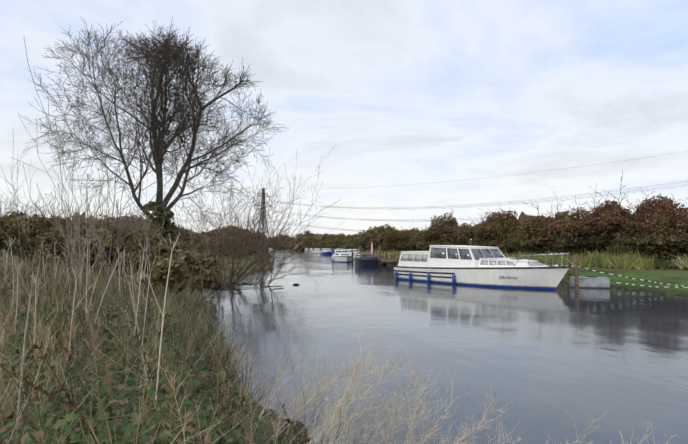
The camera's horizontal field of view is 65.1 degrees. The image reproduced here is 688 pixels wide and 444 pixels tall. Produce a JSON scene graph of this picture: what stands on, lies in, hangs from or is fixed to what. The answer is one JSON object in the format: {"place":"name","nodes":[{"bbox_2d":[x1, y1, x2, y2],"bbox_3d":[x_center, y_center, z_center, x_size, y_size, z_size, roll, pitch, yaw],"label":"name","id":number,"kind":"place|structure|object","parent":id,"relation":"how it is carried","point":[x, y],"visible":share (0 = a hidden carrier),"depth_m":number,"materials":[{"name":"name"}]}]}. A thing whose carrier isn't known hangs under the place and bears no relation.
{"place":"outdoors","nodes":[
{"label":"outdoors","id":0,"kind":"place"},
{"bbox_2d":[0,249,687,443],"bbox_3d":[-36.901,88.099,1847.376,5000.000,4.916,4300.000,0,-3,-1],"label":"ground","id":1,"kind":"structure","parent":0,"point":[675,274],"depth_m":17.87,"materials":[{"name":"green plant"}]},
{"bbox_2d":[0,179,154,258],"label":"hedge bush","id":2,"kind":"object","parent":1,"relation":"on","point":[114,223],"depth_m":59.16,"materials":[{"name":"plant"}]},
{"bbox_2d":[0,252,218,367],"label":"weeds","id":3,"kind":"object","parent":1,"relation":"on","point":[58,302],"visible":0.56,"depth_m":13.21,"materials":[{"name":"brown plant"}]},
{"bbox_2d":[0,39,222,328],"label":"bare saplings","id":4,"kind":"object","parent":1,"relation":"on","point":[78,231],"visible":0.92,"depth_m":17.51,"materials":[{"name":"beige plant"}]},
{"bbox_2d":[0,212,223,295],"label":"bush","id":5,"kind":"object","parent":1,"relation":"on","point":[180,272],"visible":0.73,"depth_m":26.99,"materials":[{"name":"brown plant"}]},
{"bbox_2d":[0,244,258,292],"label":"weeds","id":6,"kind":"object","parent":1,"relation":"on","point":[17,261],"visible":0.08,"depth_m":27.30,"materials":[{"name":"plant"}]},
{"bbox_2d":[66,212,205,249],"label":"bush","id":7,"kind":"object","parent":1,"relation":"on","point":[184,233],"visible":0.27,"depth_m":177.75,"materials":[{"name":"brown plant"}]},
{"bbox_2d":[19,16,288,235],"bbox_3d":[-9.895,-4.069,29.611,12.933,14.510,13.925,0,-3,-1],"label":"tree","id":8,"kind":"object","parent":1,"relation":"on","point":[165,62],"visible":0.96,"depth_m":28.68,"materials":[{"name":"brown plant"}]},
{"bbox_2d":[0,301,307,443],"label":"grass","id":9,"kind":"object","parent":1,"relation":"on","point":[119,423],"visible":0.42,"depth_m":5.56,"materials":[{"name":"green plant"}]},
{"bbox_2d":[134,200,180,274],"bbox_3d":[-10.046,1.414,29.573,2.559,5.320,2.587,-2,-3,37],"label":"ivy","id":10,"kind":"object","parent":1,"relation":"on","point":[166,227],"visible":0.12,"depth_m":29.31,"materials":[{"name":"green plant"}]},
{"bbox_2d":[0,233,356,443],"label":"weeds thicket","id":11,"kind":"object","parent":1,"relation":"on","point":[37,288],"visible":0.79,"depth_m":6.83,"materials":[{"name":"brown plant"}]},
{"bbox_2d":[195,236,253,259],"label":"bush","id":12,"kind":"object","parent":1,"relation":"on","point":[205,247],"visible":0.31,"depth_m":56.19,"materials":[{"name":"brown plant"}]},
{"bbox_2d":[201,225,265,254],"bbox_3d":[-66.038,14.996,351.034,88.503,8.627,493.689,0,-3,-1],"label":"bush","id":13,"kind":"object","parent":1,"relation":"on","point":[214,233],"visible":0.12,"depth_m":109.78,"materials":[{"name":"brown plant"}]},
{"bbox_2d":[0,271,674,443],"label":"weeds","id":14,"kind":"object","parent":1,"relation":"on","point":[148,364],"visible":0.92,"depth_m":4.53,"materials":[{"name":"beige plant"}]},
{"bbox_2d":[307,224,397,251],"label":"trees","id":15,"kind":"object","parent":1,"relation":"on","point":[367,238],"visible":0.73,"depth_m":143.27,"materials":[{"name":"green plant"}]},
{"bbox_2d":[84,151,687,249],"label":"power lines","id":16,"kind":"object","parent":1,"relation":"on","point":[263,196],"visible":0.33,"depth_m":319.09,"materials":[{"name":"grey metal"}]},
{"bbox_2d":[204,210,597,251],"bbox_3d":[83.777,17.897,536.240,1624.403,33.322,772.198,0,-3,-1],"label":"treeline","id":17,"kind":"object","parent":1,"relation":"on","point":[331,236],"visible":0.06,"depth_m":331.04,"materials":[{"name":"brown plant"}]},
{"bbox_2d":[125,249,684,370],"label":"bank reeds","id":18,"kind":"object","parent":1,"relation":"on","point":[194,297],"visible":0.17,"depth_m":14.58,"materials":[{"name":"green plant"}]},
{"bbox_2d":[364,248,687,270],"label":"tall grass","id":19,"kind":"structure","parent":1,"relation":"on","point":[618,261],"depth_m":48.71,"materials":[{"name":"green plant"}]},
{"bbox_2d":[379,194,687,262],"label":"hedge","id":20,"kind":"object","parent":1,"relation":"on","point":[656,227],"visible":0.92,"depth_m":53.86,"materials":[{"name":"brown plant"}]},
{"bbox_2d":[387,171,687,267],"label":"hedge twigs","id":21,"kind":"object","parent":1,"relation":"on","point":[565,213],"visible":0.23,"depth_m":55.44,"materials":[{"name":"brown plant"}]},
{"bbox_2d":[518,252,578,289],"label":"mooring posts","id":22,"kind":"object","parent":1,"relation":"on","point":[576,279],"visible":0.38,"depth_m":28.15,"materials":[{"name":"wood"}]},
{"bbox_2d":[0,0,687,237],"label":"sky","id":23,"kind":"structure","parent":0,"point":[403,93],"materials":[{"name":"white"}]},
{"bbox_2d":[196,249,687,443],"bbox_3d":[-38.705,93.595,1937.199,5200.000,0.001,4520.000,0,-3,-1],"label":"river water","id":24,"kind":"structure","parent":0,"point":[558,360],"depth_m":11.82,"materials":[{"name":"grey liquid"}]},
{"bbox_2d":[146,144,342,287],"bbox_3d":[-5.304,-0.725,30.745,10.745,9.085,11.300,0,-3,10],"label":"bare bush","id":25,"kind":"object","parent":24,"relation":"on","point":[266,251],"visible":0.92,"depth_m":30.64,"materials":[{"name":"brown plant"}]},
{"bbox_2d":[200,282,298,289],"bbox_3d":[-5.525,3.694,31.326,5.798,0.130,6.712,0,-3,-1],"label":"floating debris","id":26,"kind":"object","parent":24,"relation":"on","point":[217,285],"visible":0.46,"depth_m":30.83,"materials":[{"name":"brown plant"}]},
{"bbox_2d":[312,248,320,253],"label":"boat","id":27,"kind":"object","parent":24,"relation":"on","point":[317,250],"visible":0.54,"depth_m":195.64,"materials":[{"name":"white plastic"}]},
{"bbox_2d":[320,248,331,254],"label":"boat","id":28,"kind":"object","parent":24,"relation":"on","point":[325,251],"visible":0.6,"depth_m":155.75,"materials":[{"name":"blue plastic"}]},
{"bbox_2d":[331,249,352,261],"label":"boat","id":29,"kind":"object","parent":24,"relation":"in","point":[340,255],"visible":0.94,"depth_m":82.10,"materials":[{"name":"white plastic"}]},
{"bbox_2d":[349,249,358,259],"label":"boat","id":30,"kind":"object","parent":24,"relation":"on","point":[354,253],"visible":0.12,"depth_m":94.50,"materials":[{"name":"white plastic"}]},
{"bbox_2d":[328,246,400,265],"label":"timber jetty","id":31,"kind":"object","parent":24,"relation":"in","point":[385,260],"visible":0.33,"depth_m":68.51,"materials":[{"name":"brown wood"}]},
{"bbox_2d":[354,253,378,267],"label":"navy boat","id":32,"kind":"object","parent":24,"relation":"on","point":[368,262],"visible":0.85,"depth_m":60.19,"materials":[{"name":"blue"}]},
{"bbox_2d":[393,239,570,289],"bbox_3d":[8.278,2.656,33.216,4.217,3.235,13.029,2,-3,-31],"label":"cruiser boat","id":33,"kind":"object","parent":24,"relation":"on","point":[482,266],"visible":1,"depth_m":31.79,"materials":[{"name":"fiberglass"},{"name":"painted metal"},{"name":"glass"}]},
{"bbox_2d":[569,276,610,288],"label":"concrete block","id":34,"kind":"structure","parent":24,"relation":"on","point":[594,282],"depth_m":29.61,"materials":[{"name":"grey concrete"}]},
{"bbox_2d":[578,266,687,287],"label":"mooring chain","id":35,"kind":"object","parent":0,"point":[641,279],"visible":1,"depth_m":28.11,"materials":[{"name":"white metal"}]}
]}

